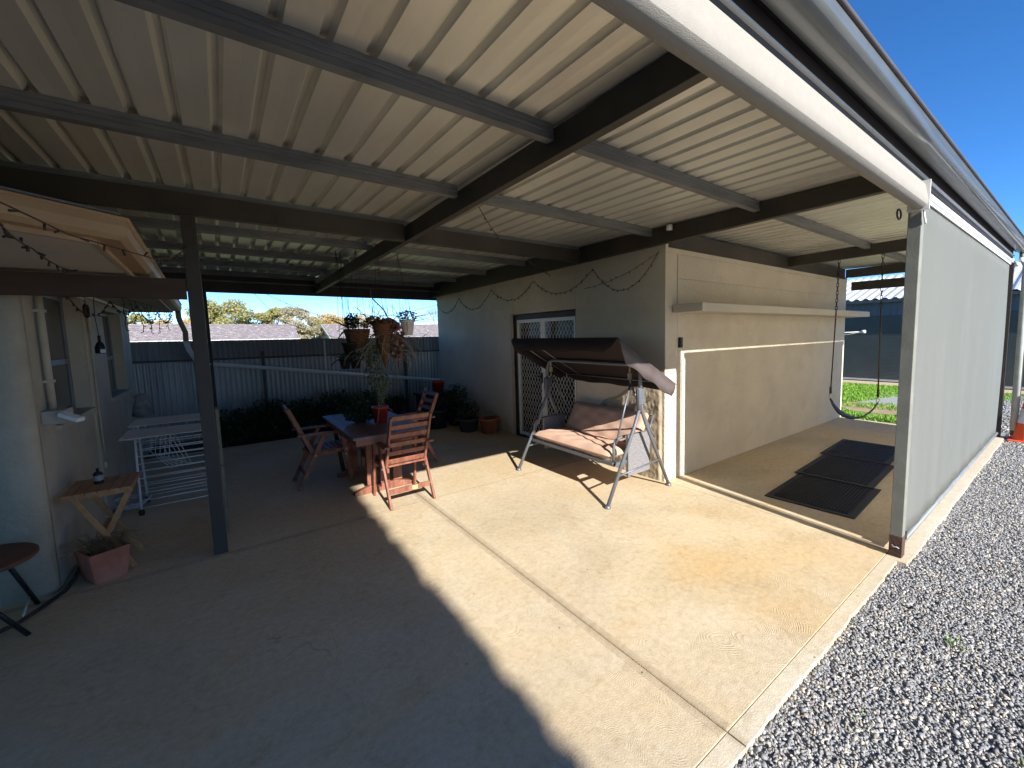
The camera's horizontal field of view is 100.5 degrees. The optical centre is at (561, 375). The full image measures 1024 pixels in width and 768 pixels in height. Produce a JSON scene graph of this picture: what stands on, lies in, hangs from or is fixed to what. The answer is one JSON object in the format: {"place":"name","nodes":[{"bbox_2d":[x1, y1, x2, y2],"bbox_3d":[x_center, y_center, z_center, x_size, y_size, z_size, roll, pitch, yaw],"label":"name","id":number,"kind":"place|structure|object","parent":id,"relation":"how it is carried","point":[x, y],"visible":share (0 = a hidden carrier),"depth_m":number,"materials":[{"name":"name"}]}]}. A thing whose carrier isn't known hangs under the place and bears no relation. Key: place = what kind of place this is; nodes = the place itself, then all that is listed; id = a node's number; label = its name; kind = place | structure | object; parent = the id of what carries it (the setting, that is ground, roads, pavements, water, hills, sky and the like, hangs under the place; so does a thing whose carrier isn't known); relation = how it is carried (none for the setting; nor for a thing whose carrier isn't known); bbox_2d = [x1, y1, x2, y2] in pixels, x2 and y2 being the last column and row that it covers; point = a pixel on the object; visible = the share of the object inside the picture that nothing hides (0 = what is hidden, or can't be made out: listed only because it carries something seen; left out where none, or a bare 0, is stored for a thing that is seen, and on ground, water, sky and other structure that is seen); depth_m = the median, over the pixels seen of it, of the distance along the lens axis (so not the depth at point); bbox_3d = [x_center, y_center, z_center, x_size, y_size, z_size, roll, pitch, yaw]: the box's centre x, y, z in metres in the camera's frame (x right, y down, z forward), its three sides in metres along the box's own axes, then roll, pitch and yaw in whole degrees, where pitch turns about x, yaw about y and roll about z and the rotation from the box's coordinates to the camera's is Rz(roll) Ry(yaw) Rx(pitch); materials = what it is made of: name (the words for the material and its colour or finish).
{"place":"outdoors","nodes":[
{"label":"outdoors","id":0,"kind":"place"},
{"bbox_2d":[146,412,412,458],"bbox_3d":[-4.481,1.002,8.609,5.600,0.001,1.540,-6,7,-39],"label":"garden bed","id":1,"kind":"object","parent":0,"point":[247,441],"depth_m":7.33,"materials":[{"name":"soil"}]},
{"bbox_2d":[200,407,253,445],"bbox_3d":[-5.604,0.861,7.123,0.749,0.664,0.560,-6,7,-39],"label":"garden shrub","id":2,"kind":"object","parent":1,"relation":"on","point":[227,421],"visible":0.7,"depth_m":7.13,"materials":[{"name":"green plant"}]},
{"bbox_2d":[242,397,286,439],"bbox_3d":[-5.296,0.746,7.569,0.779,0.794,0.539,-6,7,-39],"label":"garden shrub","id":3,"kind":"object","parent":1,"relation":"on","point":[260,420],"visible":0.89,"depth_m":7.50,"materials":[{"name":"green plant"}]},
{"bbox_2d":[276,396,319,435],"bbox_3d":[-4.870,0.722,7.849,0.744,0.751,0.560,-6,7,-39],"label":"garden shrub","id":4,"kind":"object","parent":1,"relation":"on","point":[301,410],"visible":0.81,"depth_m":7.79,"materials":[{"name":"green plant"}]},
{"bbox_2d":[313,385,350,428],"bbox_3d":[-4.466,0.633,8.295,0.753,0.876,0.566,-6,7,-39],"label":"garden shrub","id":5,"kind":"object","parent":1,"relation":"on","point":[335,408],"visible":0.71,"depth_m":8.20,"materials":[{"name":"green plant"}]},
{"bbox_2d":[346,387,382,412],"bbox_3d":[-3.976,0.632,8.551,0.753,0.820,0.568,-6,7,-39],"label":"garden shrub","id":6,"kind":"object","parent":1,"relation":"on","point":[369,396],"visible":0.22,"depth_m":8.57,"materials":[{"name":"green plant"}]},
{"bbox_2d":[378,394,409,414],"bbox_3d":[-3.617,0.672,8.988,0.759,0.630,0.553,-6,7,-39],"label":"garden shrub","id":7,"kind":"object","parent":1,"relation":"on","point":[395,405],"visible":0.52,"depth_m":8.99,"materials":[{"name":"green plant"}]},
{"bbox_2d":[0,417,895,767],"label":"patio slab","id":8,"kind":"structure","parent":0,"point":[422,635],"depth_m":2.63,"materials":[{"name":"concrete"}]},
{"bbox_2d":[0,542,40,635],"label":"round stool","id":9,"kind":"object","parent":8,"relation":"on","point":[12,555],"visible":1,"depth_m":2.59,"materials":[{"name":"brown wood"}]},
{"bbox_2d":[0,540,98,633],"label":"garden hose","id":10,"kind":"object","parent":8,"relation":"on","point":[48,602],"visible":0.68,"depth_m":2.80,"materials":[{"name":"black rubber"}]},
{"bbox_2d":[0,186,188,608],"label":"house","id":11,"kind":"structure","parent":8,"relation":"on","point":[67,399],"depth_m":2.92,"materials":[{"name":"beige paint"}]},
{"bbox_2d":[0,222,77,272],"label":"fairy lights","id":12,"kind":"object","parent":11,"relation":"hanging from","point":[7,233],"visible":1,"depth_m":1.84,"materials":[{"name":"plastic"}]},
{"bbox_2d":[42,296,96,430],"bbox_3d":[-4.208,-0.153,3.550,0.165,1.075,1.190,-6,7,-39],"label":"window","id":13,"kind":"structure","parent":11,"relation":"in","point":[54,317],"depth_m":3.75,"materials":[{"name":"clear glass"}]},
{"bbox_2d":[82,304,89,317],"bbox_3d":[-4.330,-0.591,3.859,0.022,0.126,0.170,-6,7,-39],"label":"wall light","id":14,"kind":"object","parent":11,"relation":"hanging from","point":[85,308],"visible":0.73,"depth_m":3.83,"materials":[{"name":"metal"}]},
{"bbox_2d":[93,297,106,353],"bbox_3d":[-3.873,-0.467,3.530,0.068,0.560,0.071,-6,7,-39],"label":"hanging lantern","id":15,"kind":"object","parent":11,"relation":"hanging from","point":[100,347],"visible":0.98,"depth_m":3.53,"materials":[{"name":"black metal"}]},
{"bbox_2d":[102,313,131,401],"bbox_3d":[-5.522,-0.255,5.179,0.165,1.035,1.160,-6,7,-39],"label":"window","id":16,"kind":"structure","parent":11,"relation":"in","point":[105,319],"depth_m":5.45,"materials":[{"name":"white glass"}]},
{"bbox_2d":[66,297,171,323],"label":"fairy lights","id":17,"kind":"object","parent":11,"relation":"hanging from","point":[103,311],"visible":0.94,"depth_m":4.31,"materials":[{"name":"plastic"}]},
{"bbox_2d":[122,298,172,333],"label":"fairy lights","id":18,"kind":"object","parent":11,"relation":"hanging from","point":[148,314],"visible":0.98,"depth_m":5.07,"materials":[{"name":"plastic"}]},
{"bbox_2d":[183,341,439,380],"bbox_3d":[-4.535,-0.226,8.440,4.420,1.068,0.292,-6,7,-39],"label":"stormwater pipe","id":19,"kind":"object","parent":11,"relation":"attached to","point":[189,350],"visible":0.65,"depth_m":8.10,"materials":[{"name":"white plastic"}]},
{"bbox_2d":[53,524,144,584],"bbox_3d":[-3.402,1.332,3.138,0.526,0.330,0.511,-6,7,-39],"label":"square planter","id":20,"kind":"object","parent":8,"relation":"on","point":[107,561],"visible":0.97,"depth_m":3.09,"materials":[{"name":"ceramic"}]},
{"bbox_2d":[59,472,145,568],"bbox_3d":[-3.509,1.153,3.280,0.360,0.661,0.450,-6,7,-39],"label":"folding side table","id":21,"kind":"object","parent":8,"relation":"on","point":[77,491],"visible":0.91,"depth_m":3.19,"materials":[{"name":"orange wood"}]},
{"bbox_2d":[93,468,103,483],"bbox_3d":[-3.552,0.765,3.246,0.057,0.118,0.057,-6,7,-39],"label":"bottle","id":22,"kind":"object","parent":21,"relation":"on","point":[98,476],"visible":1,"depth_m":3.23,"materials":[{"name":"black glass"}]},
{"bbox_2d":[112,494,151,510],"bbox_3d":[-4.558,1.342,4.477,0.334,0.086,0.374,-6,7,-39],"label":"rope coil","id":23,"kind":"object","parent":8,"relation":"on","point":[135,504],"visible":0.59,"depth_m":4.49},
{"bbox_2d":[118,413,207,515],"bbox_3d":[-3.969,0.901,4.365,0.643,0.959,1.045,-6,7,-39],"label":"clothes airer","id":24,"kind":"object","parent":8,"relation":"on","point":[133,434],"visible":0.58,"depth_m":4.32,"materials":[{"name":"white paint"}]},
{"bbox_2d":[132,394,154,416],"bbox_3d":[-4.477,0.318,4.524,0.180,0.250,0.105,-6,7,-39],"label":"peg bag","id":25,"kind":"object","parent":24,"relation":"hanging from","point":[142,406],"visible":1,"depth_m":4.50,"materials":[{"name":"grey fabric"}]},
{"bbox_2d":[150,426,190,467],"bbox_3d":[-4.111,0.747,4.446,0.328,0.464,0.087,-2,6,-7],"label":"coat hanger bunch","id":26,"kind":"object","parent":24,"relation":"hanging from","point":[164,456],"visible":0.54,"depth_m":4.43,"materials":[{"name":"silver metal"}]},
{"bbox_2d":[215,407,229,532],"bbox_3d":[-2.908,0.830,3.637,0.023,1.172,0.354,-6,7,-39],"label":"timber plank","id":27,"kind":"object","parent":8,"relation":"on","point":[222,467],"visible":1,"depth_m":3.61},
{"bbox_2d":[281,405,353,490],"bbox_3d":[-2.955,0.813,5.137,0.648,0.965,0.514,-6,7,-39],"label":"garden chair","id":28,"kind":"object","parent":8,"relation":"on","point":[311,450],"visible":0.97,"depth_m":5.09,"materials":[{"name":"red wood"}]},
{"bbox_2d":[2,433,730,736],"bbox_3d":[-3.655,1.668,1.353,7.183,0.002,11.970,2,6,29],"label":"slab joint band","id":29,"kind":"object","parent":8,"relation":"on","point":[693,711],"visible":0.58,"depth_m":2.82,"materials":[{"name":"concrete"}]},
{"bbox_2d":[322,411,425,496],"bbox_3d":[-2.292,0.909,5.140,0.770,0.730,1.660,-6,7,-39],"label":"garden table","id":30,"kind":"object","parent":8,"relation":"on","point":[364,436],"visible":0.69,"depth_m":4.82,"materials":[{"name":"red wood"}]},
{"bbox_2d":[343,393,372,422],"bbox_3d":[-2.380,0.381,5.010,0.381,0.357,0.282,-1,6,2],"label":"bushy pot plant","id":31,"kind":"object","parent":30,"relation":"on","point":[359,414],"visible":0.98,"depth_m":4.96,"materials":[{"name":"green plant"}]},
{"bbox_2d":[370,380,392,423],"bbox_3d":[-2.126,0.304,4.977,0.249,0.496,0.301,-6,7,-39],"label":"potted plant","id":32,"kind":"object","parent":30,"relation":"on","point":[379,412],"visible":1,"depth_m":4.97,"materials":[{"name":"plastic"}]},
{"bbox_2d":[372,412,435,510],"bbox_3d":[-1.706,0.847,4.538,0.514,0.965,0.648,-6,7,-40],"label":"garden chair","id":33,"kind":"object","parent":8,"relation":"on","point":[387,461],"visible":0.99,"depth_m":4.39,"materials":[{"name":"red wood"}]},
{"bbox_2d":[398,390,438,460],"bbox_3d":[-2.084,0.723,5.886,0.648,0.965,0.514,-6,7,-41],"label":"garden chair","id":34,"kind":"object","parent":8,"relation":"on","point":[431,409],"visible":0.23,"depth_m":5.92,"materials":[{"name":"red wood"}]},
{"bbox_2d":[414,389,455,420],"bbox_3d":[-2.607,0.629,8.766,0.730,0.600,0.460,-6,7,-39],"label":"plant stand","id":35,"kind":"object","parent":8,"relation":"on","point":[418,396],"visible":0.26,"depth_m":8.63,"materials":[{"name":"black metal"}]},
{"bbox_2d":[431,380,444,391],"bbox_3d":[-2.547,0.216,8.729,0.276,0.225,0.276,-6,7,-39],"label":"red bucket","id":36,"kind":"object","parent":35,"relation":"on","point":[438,385],"visible":0.98,"depth_m":8.64,"materials":[{"name":"plastic"}]},
{"bbox_2d":[422,389,449,428],"bbox_3d":[-2.413,0.619,8.097,0.593,0.741,0.536,-3,6,-14],"label":"plant pot","id":37,"kind":"object","parent":8,"relation":"on","point":[439,421],"visible":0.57,"depth_m":7.98,"materials":[{"name":"black plastic"}]},
{"bbox_2d":[442,384,475,425],"bbox_3d":[-2.108,0.543,8.364,0.600,0.830,0.688,-6,7,-39],"label":"plant pot","id":38,"kind":"object","parent":8,"relation":"on","point":[452,410],"visible":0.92,"depth_m":8.24,"materials":[{"name":"black plant"}]},
{"bbox_2d":[455,400,480,432],"bbox_3d":[-1.714,0.722,7.757,0.460,0.575,0.544,-2,6,-6],"label":"plant pot","id":39,"kind":"object","parent":8,"relation":"on","point":[468,423],"visible":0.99,"depth_m":7.66,"materials":[{"name":"plastic"}]},
{"bbox_2d":[479,407,499,433],"bbox_3d":[-1.290,0.792,7.581,0.374,0.452,0.413,-6,7,-39],"label":"plant pot","id":40,"kind":"object","parent":8,"relation":"on","point":[489,424],"visible":1,"depth_m":7.48,"materials":[{"name":"ceramic"}]},
{"bbox_2d":[0,0,1023,557],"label":"patio shelter","id":41,"kind":"object","parent":8,"relation":"on","point":[270,146],"visible":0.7,"depth_m":2.58,"materials":[{"name":"grey metal"}]},
{"bbox_2d":[0,270,187,299],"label":"timber rail","id":42,"kind":"object","parent":41,"relation":"attached to","point":[47,284],"visible":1,"depth_m":2.85,"materials":[{"name":"brown wood"}]},
{"bbox_2d":[0,201,187,263],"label":"fairy lights","id":43,"kind":"object","parent":41,"relation":"hanging from","point":[13,209],"visible":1,"depth_m":1.74,"materials":[{"name":"plastic"}]},
{"bbox_2d":[254,293,345,338],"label":"fairy lights","id":44,"kind":"object","parent":41,"relation":"hanging from","point":[293,325],"visible":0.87,"depth_m":8.04,"materials":[{"name":"plastic"}]},
{"bbox_2d":[330,254,353,369],"bbox_3d":[-2.671,-0.795,5.066,0.249,1.451,0.340,-4,6,-27],"label":"hanging pot","id":45,"kind":"object","parent":41,"relation":"hanging from","point":[344,363],"visible":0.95,"depth_m":5.08,"materials":[{"name":"black plastic"}]},
{"bbox_2d":[340,256,356,354],"bbox_3d":[-2.614,-0.896,5.185,0.184,1.276,0.360,-3,6,-16],"label":"hanging pot","id":46,"kind":"object","parent":41,"relation":"hanging from","point":[348,348],"visible":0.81,"depth_m":5.11,"materials":[{"name":"black plastic"}]},
{"bbox_2d":[332,249,374,348],"bbox_3d":[-2.532,-0.924,5.069,0.404,1.200,0.503,2,6,28],"label":"hanging basket","id":47,"kind":"object","parent":41,"relation":"hanging from","point":[359,337],"visible":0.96,"depth_m":5.12,"materials":[{"name":"black metal"}]},
{"bbox_2d":[335,251,371,368],"bbox_3d":[-2.551,-0.806,5.089,0.372,1.438,0.278,-1,6,-2],"label":"hanging pot","id":48,"kind":"object","parent":41,"relation":"hanging from","point":[354,363],"visible":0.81,"depth_m":5.14,"materials":[{"name":"black plastic"}]},
{"bbox_2d":[331,261,428,391],"bbox_3d":[-2.311,-0.667,5.376,1.130,1.780,1.024,2,6,28],"label":"hanging basket","id":49,"kind":"object","parent":41,"relation":"hanging from","point":[386,330],"visible":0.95,"depth_m":5.30,"materials":[{"name":"wicker"}]},
{"bbox_2d":[389,255,430,334],"bbox_3d":[-1.966,-1.052,5.510,0.544,1.053,0.467,-6,7,-39],"label":"hanging pot","id":50,"kind":"object","parent":41,"relation":"hanging from","point":[407,326],"visible":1,"depth_m":5.50,"materials":[{"name":"white plastic"}]},
{"bbox_2d":[479,207,549,276],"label":"fairy lights","id":51,"kind":"object","parent":41,"relation":"attached to","point":[506,244],"visible":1,"depth_m":4.21,"materials":[{"name":"plastic"}]},
{"bbox_2d":[590,0,931,223],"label":"rolled blind","id":52,"kind":"object","parent":41,"relation":"hanging from","point":[709,39],"visible":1,"depth_m":1.47,"materials":[{"name":"beige fabric"}]},
{"bbox_2d":[829,254,884,418],"bbox_3d":[4.093,-0.518,5.897,0.180,2.246,0.621,-6,7,-39],"label":"strap swing","id":53,"kind":"object","parent":41,"relation":"hanging from","point":[840,412],"visible":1,"depth_m":5.99,"materials":[{"name":"black rubber"}]},
{"bbox_2d":[905,194,1023,541],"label":"lowered blind","id":54,"kind":"object","parent":41,"relation":"hanging from","point":[962,313],"visible":0.95,"depth_m":4.06,"materials":[{"name":"grey fabric"}]},
{"bbox_2d":[511,337,675,509],"bbox_3d":[0.301,0.385,5.063,1.038,1.686,1.919,-6,7,-39],"label":"garden swing seat","id":55,"kind":"object","parent":8,"relation":"on","point":[595,430],"visible":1,"depth_m":4.93,"materials":[{"name":"fabric"}]},
{"bbox_2d":[436,244,869,481],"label":"rendered outbuilding","id":56,"kind":"structure","parent":8,"relation":"on","point":[747,367],"depth_m":6.01,"materials":[{"name":"beige paint"}]},
{"bbox_2d":[267,294,433,320],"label":"fairy lights","id":57,"kind":"object","parent":56,"relation":"attached to","point":[339,320],"visible":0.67,"depth_m":8.24,"materials":[{"name":"plastic"}]},
{"bbox_2d":[517,318,544,437],"bbox_3d":[-0.531,0.053,6.970,0.094,1.952,0.736,-6,7,-39],"label":"security door","id":58,"kind":"structure","parent":56,"relation":"in","point":[528,321],"depth_m":7.07,"materials":[{"name":"black metal"}]},
{"bbox_2d":[437,251,658,312],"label":"fairy lights","id":59,"kind":"object","parent":56,"relation":"attached to","point":[557,293],"visible":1,"depth_m":6.00,"materials":[{"name":"plastic"}]},
{"bbox_2d":[521,320,574,432],"bbox_3d":[-0.168,0.044,6.744,0.020,2.060,1.625,-6,7,-39],"label":"dark door","id":60,"kind":"structure","parent":56,"relation":"in","point":[532,326],"depth_m":6.96,"materials":[{"name":"black metal"}]},
{"bbox_2d":[542,316,576,450],"bbox_3d":[-0.021,0.099,6.391,0.030,1.952,0.801,-6,7,-39],"label":"security door","id":61,"kind":"structure","parent":56,"relation":"in","point":[545,320],"depth_m":6.36,"materials":[{"name":"black metal"}]},
{"bbox_2d":[584,254,655,288],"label":"fairy lights","id":62,"kind":"object","parent":56,"relation":"attached to","point":[621,275],"visible":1,"depth_m":5.16,"materials":[{"name":"plastic"}]},
{"bbox_2d":[678,337,682,347],"bbox_3d":[1.376,-0.387,4.910,0.050,0.120,0.033,-6,7,-39],"label":"wall sensor","id":63,"kind":"object","parent":56,"relation":"attached to","point":[680,342],"depth_m":4.90,"materials":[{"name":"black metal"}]},
{"bbox_2d":[764,473,880,519],"bbox_3d":[2.764,1.232,4.479,1.020,0.014,0.800,-6,7,-42],"label":"rubber mat","id":64,"kind":"object","parent":8,"relation":"on","point":[838,498],"visible":1,"depth_m":4.40,"materials":[{"name":"black rubber"}]},
{"bbox_2d":[795,454,893,488],"bbox_3d":[3.474,1.137,5.187,1.100,0.014,0.780,-6,7,-42],"label":"rubber mat","id":65,"kind":"object","parent":8,"relation":"on","point":[870,475],"visible":1,"depth_m":5.11,"materials":[{"name":"black rubber"}]},
{"bbox_2d":[697,436,1003,767],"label":"slab edge","id":66,"kind":"object","parent":8,"relation":"attached to","point":[730,749],"visible":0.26,"depth_m":2.33,"materials":[{"name":"concrete"}]},
{"bbox_2d":[820,439,894,464],"bbox_3d":[4.209,1.040,5.909,1.080,0.014,0.770,-6,7,-42],"label":"rubber mat","id":67,"kind":"object","parent":8,"relation":"on","point":[867,451],"visible":0.91,"depth_m":5.85,"materials":[{"name":"black rubber"}]},
{"bbox_2d":[127,0,1023,337],"label":"sky","id":68,"kind":"structure","parent":0,"point":[964,59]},
{"bbox_2d":[143,385,1023,458],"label":"ground","id":69,"kind":"structure","parent":0,"point":[147,452],"depth_m":7.20,"materials":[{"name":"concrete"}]},
{"bbox_2d":[127,313,154,323],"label":"bushy tree","id":70,"kind":"object","parent":69,"relation":"on","point":[132,319],"visible":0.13,"depth_m":43.05,"materials":[{"name":"green plant"}]},
{"bbox_2d":[154,318,190,323],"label":"bushy tree","id":71,"kind":"object","parent":69,"relation":"on","point":[186,320],"visible":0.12,"depth_m":43.19,"materials":[{"name":"green plant"}]},
{"bbox_2d":[183,297,236,323],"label":"bushy tree","id":72,"kind":"object","parent":69,"relation":"on","point":[216,314],"visible":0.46,"depth_m":45.64,"materials":[{"name":"green plant"}]},
{"bbox_2d":[128,324,300,341],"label":"brick house","id":73,"kind":"structure","parent":69,"relation":"on","point":[246,331],"depth_m":37.27,"materials":[{"name":"tile"}]},
{"bbox_2d":[220,298,275,323],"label":"bushy tree","id":74,"kind":"object","parent":69,"relation":"on","point":[235,308],"visible":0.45,"depth_m":46.99,"materials":[{"name":"green plant"}]},
{"bbox_2d":[252,307,292,323],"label":"bushy tree","id":75,"kind":"object","parent":69,"relation":"on","point":[264,317],"visible":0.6,"depth_m":48.99,"materials":[{"name":"green plant"}]},
{"bbox_2d":[130,336,440,448],"bbox_3d":[-7.105,0.339,6.991,11.600,1.795,0.085,-6,7,-39],"label":"boundary fence","id":76,"kind":"object","parent":69,"relation":"on","point":[165,376],"visible":0.47,"depth_m":8.08,"materials":[{"name":"metal"}]},
{"bbox_2d":[278,306,323,338],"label":"gum tree","id":77,"kind":"object","parent":69,"relation":"on","point":[298,313],"visible":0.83,"depth_m":44.23,"materials":[{"name":"green plant"}]},
{"bbox_2d":[305,315,325,338],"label":"bushy tree","id":78,"kind":"object","parent":69,"relation":"on","point":[318,322],"visible":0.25,"depth_m":48.14,"materials":[{"name":"green plant"}]},
{"bbox_2d":[314,312,345,323],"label":"bushy tree","id":79,"kind":"object","parent":69,"relation":"on","point":[328,320],"visible":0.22,"depth_m":51.65,"materials":[{"name":"green plant"}]},
{"bbox_2d":[355,312,382,323],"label":"bushy tree","id":80,"kind":"object","parent":69,"relation":"on","point":[360,317],"visible":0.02,"depth_m":59.54,"materials":[{"name":"green plant"}]},
{"bbox_2d":[315,324,437,338],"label":"brick house","id":81,"kind":"structure","parent":69,"relation":"on","point":[419,330],"depth_m":46.17,"materials":[{"name":"brick"}]},
{"bbox_2d":[420,308,437,335],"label":"bare tree","id":82,"kind":"object","parent":69,"relation":"on","point":[432,311],"visible":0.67,"depth_m":52.25,"materials":[{"name":"white plant"}]},
{"bbox_2d":[841,410,894,423],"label":"lawn front","id":83,"kind":"structure","parent":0,"point":[871,413],"depth_m":8.72,"materials":[{"name":"plant"}]},
{"bbox_2d":[841,392,896,414],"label":"dirt track","id":84,"kind":"structure","parent":0,"point":[878,410],"depth_m":9.31,"materials":[{"name":"beige soil"}]},
{"bbox_2d":[734,396,1023,767],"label":"gravel bed","id":85,"kind":"object","parent":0,"point":[951,751],"depth_m":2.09,"materials":[{"name":"grey gravel"}]},
{"bbox_2d":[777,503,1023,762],"bbox_3d":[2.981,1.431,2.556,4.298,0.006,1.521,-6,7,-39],"label":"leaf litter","id":86,"kind":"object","parent":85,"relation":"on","point":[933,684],"visible":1,"depth_m":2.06,"materials":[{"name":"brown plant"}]},
{"bbox_2d":[852,628,1023,767],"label":"weeds","id":87,"kind":"object","parent":85,"relation":"on","point":[951,645],"visible":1,"depth_m":2.31,"materials":[{"name":"green plant"}]},
{"bbox_2d":[1007,403,1023,442],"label":"traffic cone","id":88,"kind":"object","parent":85,"relation":"on","point":[1018,435],"visible":1,"depth_m":6.41,"materials":[{"name":"orange plastic"}]},
{"bbox_2d":[841,382,1023,423],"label":"lawn","id":89,"kind":"structure","parent":0,"point":[891,390],"depth_m":10.64,"materials":[{"name":"plant"}]},
{"bbox_2d":[844,330,865,334],"bbox_3d":[6.360,-0.200,10.130,0.182,1.753,1.507,-4,6,-30],"label":"clothesline arm","id":90,"kind":"object","parent":89,"relation":"on","point":[862,331],"visible":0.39,"depth_m":9.57},
{"bbox_2d":[842,379,1023,393],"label":"shed apron","id":91,"kind":"object","parent":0,"point":[891,383],"depth_m":13.84,"materials":[{"name":"beige concrete"}]},
{"bbox_2d":[843,262,1023,389],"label":"dark shed","id":92,"kind":"structure","parent":91,"relation":"on","point":[861,356],"depth_m":13.97,"materials":[{"name":"silver metal"}]},
{"bbox_2d":[843,311,1023,386],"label":"roller door","id":93,"kind":"structure","parent":92,"relation":"in","point":[861,350],"depth_m":13.96,"materials":[{"name":"metal"}]},
{"bbox_2d":[858,393,1022,415],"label":"gravel","id":94,"kind":"structure","parent":0,"point":[894,399],"depth_m":10.31,"materials":[{"name":"grey gravel"}]}
]}

